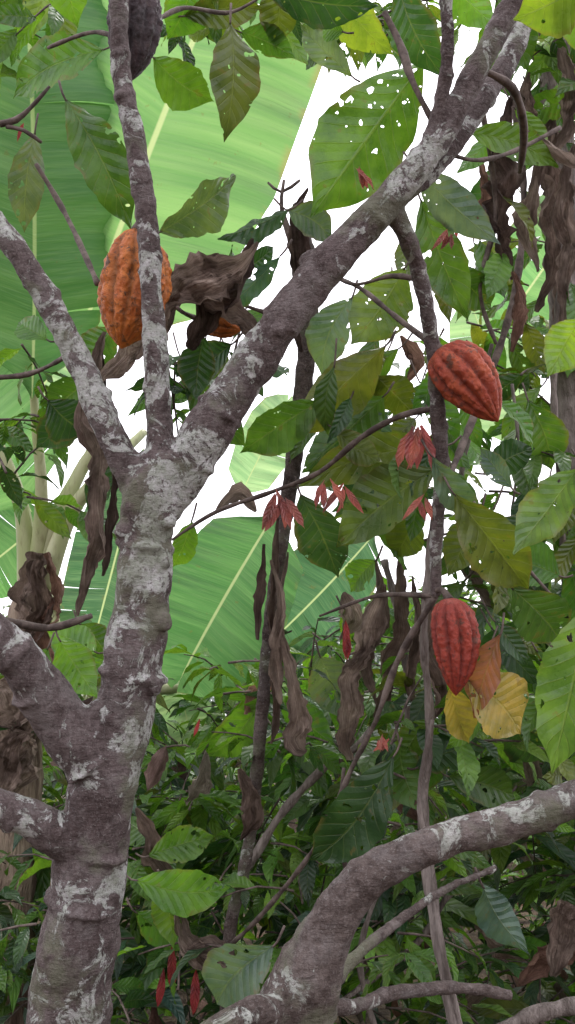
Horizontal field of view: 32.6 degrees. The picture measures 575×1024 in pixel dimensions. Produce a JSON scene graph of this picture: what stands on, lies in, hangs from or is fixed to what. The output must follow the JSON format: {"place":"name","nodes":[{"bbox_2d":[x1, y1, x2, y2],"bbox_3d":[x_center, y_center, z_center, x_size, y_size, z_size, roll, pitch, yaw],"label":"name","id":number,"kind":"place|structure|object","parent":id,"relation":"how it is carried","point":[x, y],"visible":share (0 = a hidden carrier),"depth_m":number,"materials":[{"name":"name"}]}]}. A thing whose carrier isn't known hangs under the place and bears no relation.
{"place":"outdoors","nodes":[
{"label":"outdoors","id":0,"kind":"place"},
{"bbox_2d":[0,0,574,719],"label":"sky","id":1,"kind":"structure","parent":0,"point":[378,259],"materials":[{"name":"white"}]},
{"bbox_2d":[36,731,572,1023],"bbox_3d":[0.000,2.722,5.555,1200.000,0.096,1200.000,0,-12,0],"label":"ground","id":2,"kind":"structure","parent":0,"point":[385,1012],"depth_m":5.92,"materials":[{"name":"brown soil"}]},
{"bbox_2d":[220,202,318,1010],"bbox_3d":[-0.047,0.679,2.561,0.093,2.947,0.592,5,-13,-21],"label":"slender tree","id":3,"kind":"object","parent":2,"relation":"on","point":[304,370],"visible":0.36,"depth_m":2.60,"materials":[{"name":"brown plant"}]},
{"bbox_2d":[0,0,548,1023],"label":"banana plant","id":4,"kind":"object","parent":2,"relation":"on","point":[214,582],"visible":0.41,"depth_m":3.46,"materials":[{"name":"green plant"}]},
{"bbox_2d":[2,576,566,881],"bbox_3d":[0.071,2.907,13.301,19.259,4.080,8.412,0,-12,0],"label":"distant foliage","id":5,"kind":"object","parent":2,"relation":"on","point":[404,821],"visible":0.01,"depth_m":11.08,"materials":[{"name":"green plant"}]},
{"bbox_2d":[0,577,574,1023],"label":"undergrowth","id":6,"kind":"object","parent":2,"relation":"on","point":[218,811],"depth_m":3.39,"materials":[{"name":"green plant"}]},
{"bbox_2d":[0,0,574,1023],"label":"cocoa tree","id":7,"kind":"object","parent":2,"relation":"on","point":[372,462],"visible":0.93,"depth_m":2.29,"materials":[{"name":"green plant"}]},
{"bbox_2d":[97,222,171,348],"bbox_3d":[-0.323,-0.483,2.059,0.157,0.269,0.196,0,-12,0],"label":"cocoa pod","id":8,"kind":"object","parent":7,"relation":"attached to","point":[119,297],"visible":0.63,"depth_m":2.03,"materials":[{"name":"orange plant"}]},
{"bbox_2d":[106,0,162,80],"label":"cocoa pod","id":9,"kind":"object","parent":7,"relation":"attached to","point":[145,24],"visible":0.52,"depth_m":2.00,"materials":[{"name":"brown plant"}]},
{"bbox_2d":[175,306,240,337],"bbox_3d":[-0.216,-0.459,2.266,0.110,0.123,0.307,-6,-13,25],"label":"cocoa pod","id":10,"kind":"object","parent":7,"relation":"attached to","point":[225,328],"visible":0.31,"depth_m":2.34,"materials":[{"name":"orange plant"}]},
{"bbox_2d":[0,46,574,1023],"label":"hanging dry leaves","id":11,"kind":"object","parent":7,"relation":"hanging from","point":[210,286],"visible":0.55,"depth_m":2.55,"materials":[{"name":"brown plant"}]},
{"bbox_2d":[430,587,480,695],"bbox_3d":[0.374,0.285,2.190,0.112,0.244,0.111,0,-12,0],"label":"cocoa pod","id":12,"kind":"object","parent":7,"relation":"attached to","point":[455,634],"visible":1,"depth_m":2.16,"materials":[{"name":"red plant"}]},
{"bbox_2d":[428,340,501,421],"bbox_3d":[0.377,-0.283,2.092,0.157,0.186,0.133,0,-12,0],"label":"cocoa pod","id":13,"kind":"object","parent":7,"relation":"attached to","point":[463,375],"visible":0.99,"depth_m":2.05,"materials":[{"name":"red plant"}]},
{"bbox_2d":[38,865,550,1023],"bbox_3d":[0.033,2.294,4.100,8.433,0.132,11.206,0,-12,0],"label":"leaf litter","id":14,"kind":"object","parent":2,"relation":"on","point":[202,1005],"visible":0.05,"depth_m":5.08,"materials":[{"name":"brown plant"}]},
{"bbox_2d":[200,779,574,1023],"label":"cocoa tree","id":15,"kind":"object","parent":2,"relation":"on","point":[316,963],"visible":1,"depth_m":1.57,"materials":[{"name":"grey plant"}]},
{"bbox_2d":[538,22,574,850],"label":"rainforest tree","id":16,"kind":"object","parent":2,"relation":"on","point":[565,388],"visible":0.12,"depth_m":2.86,"materials":[{"name":"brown plant"}]},
{"bbox_2d":[250,208,574,1023],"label":"hanging vines","id":17,"kind":"object","parent":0,"point":[544,1012],"visible":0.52,"depth_m":2.29,"materials":[{"name":"brown plant"}]}
]}

